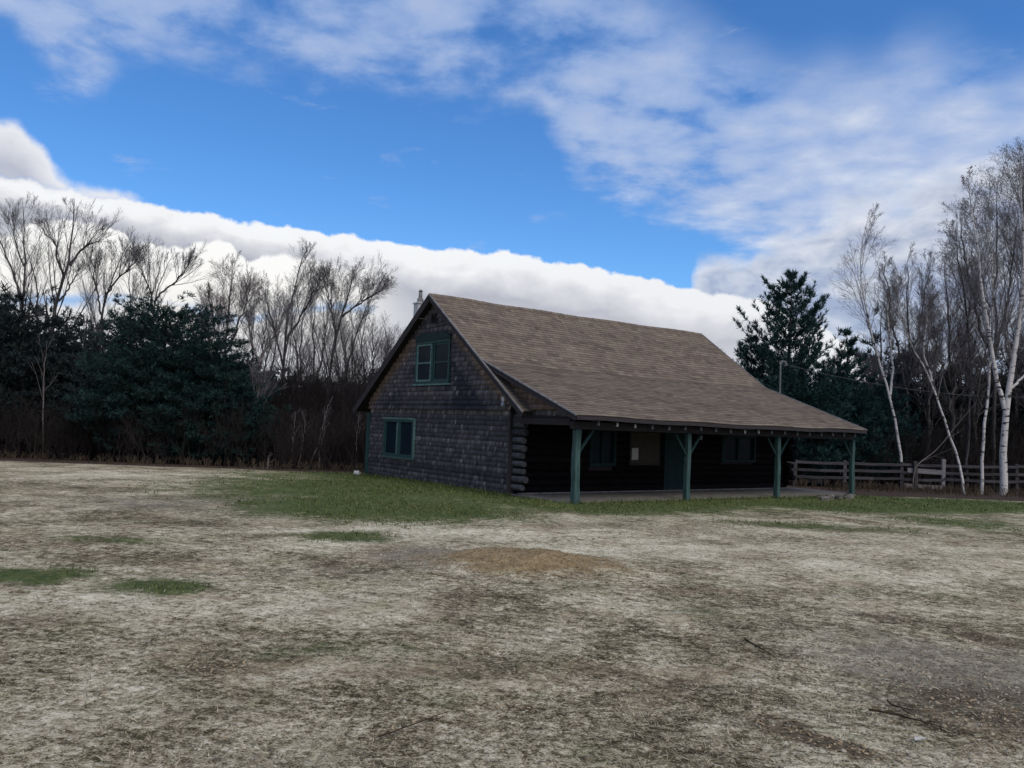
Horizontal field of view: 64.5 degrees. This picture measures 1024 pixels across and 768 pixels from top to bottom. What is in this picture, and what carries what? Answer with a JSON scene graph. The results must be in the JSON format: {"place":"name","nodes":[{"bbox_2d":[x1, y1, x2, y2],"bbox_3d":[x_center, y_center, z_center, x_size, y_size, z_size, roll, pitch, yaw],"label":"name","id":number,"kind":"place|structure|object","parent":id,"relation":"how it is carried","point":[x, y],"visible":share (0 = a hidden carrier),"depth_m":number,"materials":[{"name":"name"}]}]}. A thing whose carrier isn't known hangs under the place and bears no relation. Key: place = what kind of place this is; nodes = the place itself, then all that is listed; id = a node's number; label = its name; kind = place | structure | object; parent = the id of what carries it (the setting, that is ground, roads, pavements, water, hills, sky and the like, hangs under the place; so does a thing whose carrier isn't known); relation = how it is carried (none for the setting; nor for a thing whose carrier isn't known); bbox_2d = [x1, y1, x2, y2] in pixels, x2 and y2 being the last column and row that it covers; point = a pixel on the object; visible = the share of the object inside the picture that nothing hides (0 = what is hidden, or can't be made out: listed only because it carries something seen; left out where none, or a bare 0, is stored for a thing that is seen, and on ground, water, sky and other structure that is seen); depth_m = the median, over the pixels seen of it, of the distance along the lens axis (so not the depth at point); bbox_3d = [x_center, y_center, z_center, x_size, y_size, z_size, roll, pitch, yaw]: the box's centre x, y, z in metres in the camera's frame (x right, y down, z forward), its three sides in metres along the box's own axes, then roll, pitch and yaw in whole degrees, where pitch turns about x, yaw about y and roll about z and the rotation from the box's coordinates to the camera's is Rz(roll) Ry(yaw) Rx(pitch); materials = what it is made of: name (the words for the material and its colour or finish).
{"place":"outdoors","nodes":[
{"label":"outdoors","id":0,"kind":"place"},
{"bbox_2d":[0,445,1023,767],"bbox_3d":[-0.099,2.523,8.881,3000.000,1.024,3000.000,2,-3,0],"label":"ground","id":1,"kind":"structure","parent":0,"point":[42,493],"depth_m":7.17,"materials":[{"name":"beige plant"}]},
{"bbox_2d":[0,194,58,451],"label":"bare tree","id":2,"kind":"object","parent":1,"relation":"on","point":[24,263],"visible":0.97,"depth_m":40.23,"materials":[{"name":"brown plant"}]},
{"bbox_2d":[0,280,58,445],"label":"evergreen tree","id":3,"kind":"object","parent":1,"relation":"on","point":[5,289],"visible":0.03,"depth_m":45.55,"materials":[{"name":"green plant"}]},
{"bbox_2d":[1,227,65,388],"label":"bare tree","id":4,"kind":"object","parent":1,"relation":"on","point":[36,253],"visible":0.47,"depth_m":41.11,"materials":[{"name":"brown plant"}]},
{"bbox_2d":[0,291,71,445],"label":"evergreen tree","id":5,"kind":"object","parent":1,"relation":"on","point":[7,356],"visible":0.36,"depth_m":35.70,"materials":[{"name":"green plant"}]},
{"bbox_2d":[10,294,69,448],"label":"evergreen tree","id":6,"kind":"object","parent":1,"relation":"on","point":[51,310],"depth_m":48.27,"materials":[{"name":"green plant"}]},
{"bbox_2d":[0,285,90,455],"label":"evergreen tree","id":7,"kind":"object","parent":1,"relation":"on","point":[38,327],"visible":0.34,"depth_m":36.09,"materials":[{"name":"green plant"}]},
{"bbox_2d":[31,332,61,449],"bbox_3d":[-20.053,0.513,34.582,0.600,5.521,1.450,0,-4,35],"label":"pale stem","id":8,"kind":"object","parent":1,"relation":"on","point":[43,385],"visible":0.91,"depth_m":34.52,"materials":[{"name":"grey plant"}]},
{"bbox_2d":[1,305,100,453],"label":"evergreen tree","id":9,"kind":"object","parent":1,"relation":"on","point":[65,339],"visible":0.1,"depth_m":37.21,"materials":[{"name":"green plant"}]},
{"bbox_2d":[8,196,122,451],"bbox_3d":[-21.349,-2.851,38.867,3.859,12.877,4.697,-1,-4,43],"label":"bare tree","id":10,"kind":"object","parent":1,"relation":"on","point":[69,262],"visible":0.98,"depth_m":39.09,"materials":[{"name":"brown plant"}]},
{"bbox_2d":[24,317,135,458],"bbox_3d":[-19.070,0.224,36.682,5.263,6.618,5.333,4,-3,-27],"label":"evergreen tree","id":11,"kind":"object","parent":1,"relation":"on","point":[95,345],"visible":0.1,"depth_m":36.13,"materials":[{"name":"green plant"}]},
{"bbox_2d":[53,312,113,450],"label":"tree","id":12,"kind":"object","parent":1,"relation":"on","point":[81,320],"visible":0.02,"depth_m":48.22,"materials":[{"name":"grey plant"}]},
{"bbox_2d":[71,236,149,456],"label":"bare tree","id":13,"kind":"object","parent":1,"relation":"on","point":[134,280],"visible":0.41,"depth_m":43.12,"materials":[{"name":"brown plant"}]},
{"bbox_2d":[64,226,157,453],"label":"bare tree","id":14,"kind":"object","parent":1,"relation":"on","point":[129,260],"visible":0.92,"depth_m":40.18,"materials":[{"name":"brown plant"}]},
{"bbox_2d":[72,313,155,457],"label":"evergreen tree","id":15,"kind":"object","parent":1,"relation":"on","point":[130,354],"visible":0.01,"depth_m":37.69,"materials":[{"name":"green plant"}]},
{"bbox_2d":[61,285,274,461],"bbox_3d":[-15.383,-0.306,35.749,8.852,7.776,9.042,2,-3,0],"label":"evergreen tree","id":16,"kind":"object","parent":1,"relation":"on","point":[138,366],"visible":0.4,"depth_m":33.95,"materials":[{"name":"green plant"}]},
{"bbox_2d":[120,230,224,355],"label":"bare tree","id":17,"kind":"object","parent":1,"relation":"on","point":[188,263],"visible":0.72,"depth_m":42.25,"materials":[{"name":"brown plant"}]},
{"bbox_2d":[0,449,364,472],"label":"weeds","id":18,"kind":"object","parent":1,"relation":"on","point":[43,455],"visible":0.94,"depth_m":31.51,"materials":[{"name":"plant"}]},
{"bbox_2d":[0,384,367,471],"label":"undergrowth","id":19,"kind":"object","parent":1,"relation":"on","point":[281,442],"visible":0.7,"depth_m":33.24,"materials":[{"name":"brown plant"}]},
{"bbox_2d":[176,284,239,356],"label":"bare tree","id":20,"kind":"object","parent":1,"relation":"on","point":[210,321],"visible":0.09,"depth_m":48.20,"materials":[{"name":"brown plant"}]},
{"bbox_2d":[130,322,291,463],"bbox_3d":[-12.924,0.512,35.031,6.634,6.226,6.732,2,-3,0],"label":"evergreen tree","id":21,"kind":"object","parent":1,"relation":"on","point":[198,369],"visible":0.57,"depth_m":33.83,"materials":[{"name":"green plant"}]},
{"bbox_2d":[163,365,276,463],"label":"evergreen tree","id":22,"kind":"object","parent":1,"relation":"on","point":[252,405],"visible":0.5,"depth_m":33.86,"materials":[{"name":"green plant"}]},
{"bbox_2d":[192,251,270,374],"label":"bare tree","id":23,"kind":"object","parent":1,"relation":"on","point":[208,295],"visible":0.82,"depth_m":40.10,"materials":[{"name":"brown plant"}]},
{"bbox_2d":[212,281,296,465],"bbox_3d":[-11.040,-0.343,34.873,3.529,8.036,2.474,2,-3,0],"label":"bare tree","id":24,"kind":"object","parent":1,"relation":"on","point":[249,318],"visible":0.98,"depth_m":34.85,"materials":[{"name":"brown plant"}]},
{"bbox_2d":[231,296,287,459],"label":"bare tree","id":25,"kind":"object","parent":1,"relation":"on","point":[259,337],"visible":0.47,"depth_m":47.15,"materials":[{"name":"brown plant"}]},
{"bbox_2d":[246,312,292,454],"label":"bare tree","id":26,"kind":"object","parent":1,"relation":"on","point":[271,353],"visible":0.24,"depth_m":50.06,"materials":[{"name":"grey plant"}]},
{"bbox_2d":[233,238,338,415],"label":"bare tree","id":27,"kind":"object","parent":1,"relation":"on","point":[286,338],"visible":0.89,"depth_m":40.13,"materials":[{"name":"grey plant"}]},
{"bbox_2d":[290,408,300,465],"bbox_3d":[-9.237,2.337,34.478,0.402,2.736,0.414,2,-3,0],"label":"pale stem","id":28,"kind":"object","parent":1,"relation":"on","point":[294,425],"visible":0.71,"depth_m":34.51,"materials":[{"name":"grey plant"}]},
{"bbox_2d":[278,375,319,457],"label":"evergreen tree","id":29,"kind":"object","parent":1,"relation":"on","point":[306,397],"visible":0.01,"depth_m":49.85,"materials":[{"name":"green plant"}]},
{"bbox_2d":[277,288,325,400],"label":"bare tree","id":30,"kind":"object","parent":1,"relation":"on","point":[302,338],"visible":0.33,"depth_m":47.95,"materials":[{"name":"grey plant"}]},
{"bbox_2d":[298,410,306,463],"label":"pale stem","id":31,"kind":"object","parent":1,"relation":"on","point":[302,432],"visible":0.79,"depth_m":34.48,"materials":[{"name":"grey plant"}]},
{"bbox_2d":[274,290,344,402],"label":"bare tree","id":32,"kind":"object","parent":1,"relation":"on","point":[319,328],"visible":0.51,"depth_m":46.06,"materials":[{"name":"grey plant"}]},
{"bbox_2d":[232,331,392,467],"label":"undergrowth","id":33,"kind":"object","parent":1,"relation":"on","point":[314,395],"visible":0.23,"depth_m":39.10,"materials":[{"name":"brown plant"}]},
{"bbox_2d":[310,399,331,467],"bbox_3d":[-8.069,2.131,34.441,0.881,3.244,0.481,3,-3,-14],"label":"pale stem","id":34,"kind":"object","parent":1,"relation":"on","point":[322,425],"visible":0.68,"depth_m":34.52,"materials":[{"name":"grey plant"}]},
{"bbox_2d":[318,410,325,467],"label":"pale stem","id":35,"kind":"object","parent":1,"relation":"on","point":[321,439],"visible":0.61,"depth_m":34.50,"materials":[{"name":"grey plant"}]},
{"bbox_2d":[304,280,381,462],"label":"bare tree","id":36,"kind":"object","parent":1,"relation":"on","point":[361,323],"visible":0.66,"depth_m":40.99,"materials":[{"name":"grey plant"}]},
{"bbox_2d":[318,301,372,386],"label":"bare tree","id":37,"kind":"object","parent":1,"relation":"on","point":[342,341],"visible":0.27,"depth_m":49.98,"materials":[{"name":"grey plant"}]},
{"bbox_2d":[298,249,398,448],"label":"bare tree","id":38,"kind":"object","parent":1,"relation":"on","point":[354,276],"visible":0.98,"depth_m":40.08,"materials":[{"name":"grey plant"}]},
{"bbox_2d":[336,329,369,398],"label":"bare tree","id":39,"kind":"object","parent":1,"relation":"on","point":[352,356],"visible":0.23,"depth_m":48.10,"materials":[{"name":"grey plant"}]},
{"bbox_2d":[353,414,363,470],"bbox_3d":[-6.572,2.470,34.518,0.393,2.698,0.746,0,-4,34],"label":"pale stem","id":40,"kind":"object","parent":1,"relation":"on","point":[356,435],"visible":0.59,"depth_m":34.49,"materials":[{"name":"grey plant"}]},
{"bbox_2d":[335,306,388,427],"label":"bare tree","id":41,"kind":"object","parent":1,"relation":"on","point":[368,341],"visible":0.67,"depth_m":47.01,"materials":[{"name":"grey plant"}]},
{"bbox_2d":[356,314,400,392],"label":"bare tree","id":42,"kind":"object","parent":1,"relation":"on","point":[387,342],"visible":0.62,"depth_m":46.04,"materials":[{"name":"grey plant"}]},
{"bbox_2d":[368,322,405,375],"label":"bare tree","id":43,"kind":"object","parent":1,"relation":"on","point":[393,340],"visible":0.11,"depth_m":49.19,"materials":[{"name":"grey plant"}]},
{"bbox_2d":[378,712,446,736],"bbox_3d":[-0.561,1.910,4.582,0.531,0.018,0.113,5,-4,-44],"label":"fallen twig","id":44,"kind":"object","parent":1,"relation":"on","point":[384,734],"visible":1,"depth_m":4.52,"materials":[{"name":"brown wood"}]},
{"bbox_2d":[7,470,1023,593],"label":"grass","id":45,"kind":"structure","parent":1,"relation":"on","point":[388,511],"depth_m":19.44,"materials":[{"name":"green plant"}]},
{"bbox_2d":[352,289,867,503],"bbox_3d":[3.163,0.495,28.048,13.070,6.353,12.265,4,-4,-36],"label":"cabin","id":46,"kind":"object","parent":1,"relation":"on","point":[521,401],"visible":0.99,"depth_m":24.79,"materials":[{"name":"brown wood"}]},
{"bbox_2d":[380,417,415,459],"bbox_3d":[-3.783,1.786,26.812,0.120,1.345,2.250,4,-4,-36],"label":"window","id":47,"kind":"structure","parent":46,"relation":"in","point":[399,436],"depth_m":26.72,"materials":[{"name":"green paint"}]},
{"bbox_2d":[412,331,452,385],"bbox_3d":[-2.470,-0.777,25.247,0.150,1.650,2.200,4,-4,-36],"label":"window","id":48,"kind":"structure","parent":46,"relation":"in","point":[433,350],"depth_m":25.19,"materials":[{"name":"green paint"}]},
{"bbox_2d":[588,430,616,465],"bbox_3d":[2.615,1.819,23.539,1.020,1.120,0.130,4,-4,-36],"label":"window","id":49,"kind":"structure","parent":46,"relation":"in","point":[603,443],"depth_m":23.53,"materials":[{"name":"green paint"}]},
{"bbox_2d":[628,431,660,465],"bbox_3d":[4.002,1.930,24.449,1.280,1.040,0.051,4,-4,-36],"label":"notice board","id":50,"kind":"object","parent":46,"relation":"attached to","point":[644,448],"visible":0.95,"depth_m":24.42,"materials":[{"name":"wood"}]},
{"bbox_2d":[662,425,684,489],"bbox_3d":[5.100,2.289,25.319,1.060,2.040,0.140,4,-4,-36],"label":"door","id":51,"kind":"structure","parent":46,"relation":"in","point":[673,458],"depth_m":25.24,"materials":[{"name":"green paint"}]},
{"bbox_2d":[720,435,755,462],"bbox_3d":[7.554,2.168,27.130,1.750,0.900,0.130,4,-4,-36],"label":"window","id":52,"kind":"structure","parent":46,"relation":"in","point":[735,448],"depth_m":27.12,"materials":[{"name":"black glass"}]},
{"bbox_2d":[789,365,992,396],"bbox_3d":[18.154,0.121,34.339,18.895,0.532,0.011,4,-3,-30],"label":"power line","id":53,"kind":"object","parent":46,"relation":"attached to","point":[891,386],"visible":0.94,"depth_m":32.65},
{"bbox_2d":[360,472,867,504],"bbox_3d":[3.163,3.193,24.062,17.775,0.254,9.598,2,-3,0],"label":"grass tuft","id":54,"kind":"object","parent":1,"relation":"on","point":[571,502],"visible":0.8,"depth_m":23.12,"materials":[{"name":"green plant"}]},
{"bbox_2d":[233,351,1023,486],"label":"woods","id":55,"kind":"object","parent":1,"relation":"on","point":[377,369],"depth_m":81.63,"materials":[{"name":"brown plant"}]},
{"bbox_2d":[733,333,776,389],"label":"pine tree","id":56,"kind":"object","parent":1,"relation":"on","point":[746,350],"visible":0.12,"depth_m":41.63,"materials":[{"name":"green plant"}]},
{"bbox_2d":[744,637,774,656],"bbox_3d":[2.006,2.123,6.553,0.120,0.028,0.565,2,-3,0],"label":"fallen twig","id":57,"kind":"object","parent":1,"relation":"on","point":[758,646],"visible":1,"depth_m":6.58,"materials":[{"name":"brown wood"}]},
{"bbox_2d":[742,356,807,396],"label":"pine tree","id":58,"kind":"object","parent":1,"relation":"on","point":[762,372],"depth_m":44.32,"materials":[{"name":"green plant"}]},
{"bbox_2d":[718,268,856,456],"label":"pine tree","id":59,"kind":"object","parent":1,"relation":"on","point":[805,322],"visible":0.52,"depth_m":40.59,"materials":[{"name":"green plant"}]},
{"bbox_2d":[756,361,859,484],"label":"pine tree","id":60,"kind":"object","parent":1,"relation":"on","point":[822,453],"visible":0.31,"depth_m":37.94,"materials":[{"name":"green plant"}]},
{"bbox_2d":[818,496,829,500],"bbox_3d":[9.331,3.427,24.278,0.384,0.158,0.192,2,3,0],"label":"broken concrete","id":61,"kind":"object","parent":1,"relation":"on","point":[826,498],"visible":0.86,"depth_m":24.23,"materials":[{"name":"grey concrete"}]},
{"bbox_2d":[825,494,834,498],"bbox_3d":[9.904,3.517,25.306,0.299,0.165,0.468,7,-8,34],"label":"broken concrete","id":62,"kind":"object","parent":1,"relation":"on","point":[831,496],"visible":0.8,"depth_m":25.15,"materials":[{"name":"grey concrete"}]},
{"bbox_2d":[789,350,883,485],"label":"pine tree","id":63,"kind":"object","parent":1,"relation":"on","point":[860,401],"visible":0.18,"depth_m":38.81,"materials":[{"name":"green plant"}]},
{"bbox_2d":[842,494,853,499],"bbox_3d":[10.497,3.549,25.374,0.354,0.161,0.204,-24,-12,6],"label":"stone","id":64,"kind":"object","parent":1,"relation":"on","point":[849,496],"visible":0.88,"depth_m":25.30,"materials":[{"name":"stone"}]},
{"bbox_2d":[819,327,884,483],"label":"pine tree","id":65,"kind":"object","parent":1,"relation":"on","point":[851,343],"visible":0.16,"depth_m":41.91,"materials":[{"name":"green plant"}]},
{"bbox_2d":[851,349,886,482],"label":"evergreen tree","id":66,"kind":"object","parent":1,"relation":"on","point":[860,354],"visible":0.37,"depth_m":47.69,"materials":[{"name":"green plant"}]},
{"bbox_2d":[834,389,907,481],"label":"pine tree","id":67,"kind":"object","parent":1,"relation":"on","point":[876,415],"visible":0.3,"depth_m":39.06,"materials":[{"name":"green plant"}]},
{"bbox_2d":[829,204,926,461],"bbox_3d":[16.659,-1.708,37.392,4.885,13.308,3.819,2,-3,0],"label":"birch tree","id":68,"kind":"object","parent":1,"relation":"on","point":[889,336],"visible":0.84,"depth_m":37.19,"materials":[{"name":"white plant"}]},
{"bbox_2d":[852,305,920,398],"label":"tree","id":69,"kind":"object","parent":1,"relation":"on","point":[864,342],"visible":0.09,"depth_m":52.09,"materials":[{"name":"grey plant"}]},
{"bbox_2d":[851,367,923,483],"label":"pine tree","id":70,"kind":"object","parent":1,"relation":"on","point":[880,390],"visible":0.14,"depth_m":40.63,"materials":[{"name":"green plant"}]},
{"bbox_2d":[856,334,919,484],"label":"bare tree","id":71,"kind":"object","parent":1,"relation":"on","point":[875,364],"visible":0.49,"depth_m":47.15,"materials":[{"name":"grey plant"}]},
{"bbox_2d":[887,699,914,716],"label":"fallen twig","id":72,"kind":"object","parent":1,"relation":"on","point":[888,701],"visible":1,"depth_m":5.17,"materials":[{"name":"brown wood"}]},
{"bbox_2d":[788,459,1023,494],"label":"rail fence","id":73,"kind":"object","parent":1,"relation":"on","point":[941,472],"visible":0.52,"depth_m":36.78,"materials":[{"name":"grey wood"}]},
{"bbox_2d":[789,476,1023,497],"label":"weeds","id":74,"kind":"object","parent":1,"relation":"on","point":[927,489],"visible":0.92,"depth_m":33.47,"materials":[{"name":"plant"}]},
{"bbox_2d":[869,708,943,727],"bbox_3d":[2.416,2.046,4.980,0.095,0.026,0.426,5,-4,-40],"label":"fallen twig","id":75,"kind":"object","parent":1,"relation":"on","point":[893,713],"visible":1,"depth_m":5.01,"materials":[{"name":"brown wood"}]},
{"bbox_2d":[790,403,1023,492],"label":"undergrowth","id":76,"kind":"object","parent":1,"relation":"on","point":[1011,458],"visible":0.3,"depth_m":39.20,"materials":[{"name":"brown plant"}]},
{"bbox_2d":[865,241,954,483],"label":"bare tree","id":77,"kind":"object","parent":1,"relation":"on","point":[907,382],"visible":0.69,"depth_m":42.21,"materials":[{"name":"brown plant"}]},
{"bbox_2d":[891,373,942,481],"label":"evergreen tree","id":78,"kind":"object","parent":1,"relation":"on","point":[921,414],"visible":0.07,"depth_m":48.55,"materials":[{"name":"green plant"}]},
{"bbox_2d":[874,304,972,484],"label":"bare tree","id":79,"kind":"object","parent":1,"relation":"on","point":[940,398],"visible":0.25,"depth_m":48.14,"materials":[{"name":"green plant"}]},
{"bbox_2d":[879,257,969,493],"bbox_3d":[18.288,-0.428,35.926,3.890,10.638,2.310,3,-3,-20],"label":"birch tree","id":80,"kind":"object","parent":1,"relation":"on","point":[926,317],"visible":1,"depth_m":36.12,"materials":[{"name":"white plant"}]},
{"bbox_2d":[901,297,962,483],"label":"bare tree","id":81,"kind":"object","parent":1,"relation":"on","point":[927,398],"visible":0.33,"depth_m":46.33,"materials":[{"name":"brown plant"}]},
{"bbox_2d":[912,403,975,490],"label":"bent sapling","id":82,"kind":"object","parent":1,"relation":"on","point":[946,438],"visible":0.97,"depth_m":36.28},
{"bbox_2d":[913,385,975,484],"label":"evergreen tree","id":83,"kind":"object","parent":1,"relation":"on","point":[949,419],"visible":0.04,"depth_m":48.80,"materials":[{"name":"green plant"}]},
{"bbox_2d":[874,246,1023,489],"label":"bare tree","id":84,"kind":"object","parent":1,"relation":"on","point":[951,400],"visible":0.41,"depth_m":41.08,"materials":[{"name":"grey plant"}]},
{"bbox_2d":[914,208,1005,492],"bbox_3d":[20.569,-1.521,37.558,3.335,13.219,4.609,5,-4,-43],"label":"birch tree","id":85,"kind":"object","parent":1,"relation":"on","point":[964,304],"visible":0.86,"depth_m":37.11,"materials":[{"name":"grey plant"}]},
{"bbox_2d":[936,309,986,487],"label":"bare tree","id":86,"kind":"object","parent":1,"relation":"on","point":[963,398],"visible":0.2,"depth_m":47.18,"materials":[{"name":"brown plant"}]},
{"bbox_2d":[914,167,1023,491],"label":"bare tree","id":87,"kind":"object","parent":1,"relation":"on","point":[986,343],"visible":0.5,"depth_m":40.24,"materials":[{"name":"grey plant"}]},
{"bbox_2d":[943,332,1012,483],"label":"evergreen tree","id":88,"kind":"object","parent":1,"relation":"on","point":[963,381],"visible":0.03,"depth_m":49.50,"materials":[{"name":"green plant"}]},
{"bbox_2d":[933,142,1023,494],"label":"birch tree","id":89,"kind":"object","parent":1,"relation":"on","point":[1006,400],"visible":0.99,"depth_m":35.67,"materials":[{"name":"white plant"}]},
{"bbox_2d":[941,300,1016,486],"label":"bare tree","id":90,"kind":"object","parent":1,"relation":"on","point":[976,392],"visible":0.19,"depth_m":46.01,"materials":[{"name":"brown plant"}]},
{"bbox_2d":[941,137,1023,360],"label":"bare tree","id":91,"kind":"object","parent":1,"relation":"on","point":[1014,188],"visible":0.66,"depth_m":39.46,"materials":[{"name":"grey plant"}]},
{"bbox_2d":[949,342,1023,478],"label":"evergreen tree","id":92,"kind":"object","parent":1,"relation":"on","point":[998,411],"visible":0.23,"depth_m":47.31,"materials":[{"name":"green plant"}]},
{"bbox_2d":[950,183,1023,493],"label":"birch tree","id":93,"kind":"object","parent":1,"relation":"on","point":[987,397],"visible":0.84,"depth_m":35.85,"materials":[{"name":"white plant"}]},
{"bbox_2d":[981,290,1023,489],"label":"bare tree","id":94,"kind":"object","parent":1,"relation":"on","point":[1017,406],"visible":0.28,"depth_m":46.67,"materials":[{"name":"brown plant"}]},
{"bbox_2d":[992,283,1023,411],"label":"bare tree","id":95,"kind":"object","parent":1,"relation":"on","point":[1022,383],"visible":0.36,"depth_m":45.72,"materials":[{"name":"brown plant"}]},
{"bbox_2d":[995,340,1023,487],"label":"evergreen tree","id":96,"kind":"object","parent":1,"relation":"on","point":[997,363],"depth_m":50.12,"materials":[{"name":"green plant"}]},
{"bbox_2d":[997,358,1023,462],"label":"evergreen tree","id":97,"kind":"object","parent":1,"relation":"on","point":[1021,410],"visible":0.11,"depth_m":47.10,"materials":[{"name":"green plant"}]},
{"bbox_2d":[999,350,1023,463],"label":"evergreen tree","id":98,"kind":"object","parent":1,"relation":"on","point":[1021,389],"visible":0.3,"depth_m":46.34,"materials":[{"name":"green plant"}]},
{"bbox_2d":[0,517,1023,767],"bbox_3d":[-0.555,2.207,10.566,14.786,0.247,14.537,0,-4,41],"label":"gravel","id":99,"kind":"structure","parent":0,"point":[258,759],"depth_m":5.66,"materials":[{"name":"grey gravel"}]},
{"bbox_2d":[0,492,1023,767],"bbox_3d":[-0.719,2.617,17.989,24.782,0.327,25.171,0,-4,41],"label":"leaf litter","id":100,"kind":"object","parent":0,"point":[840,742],"visible":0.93,"depth_m":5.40,"materials":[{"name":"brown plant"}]},
{"bbox_2d":[0,0,1023,385],"label":"sky","id":101,"kind":"structure","parent":0,"point":[639,162],"materials":[{"name":"blue"}]}
]}

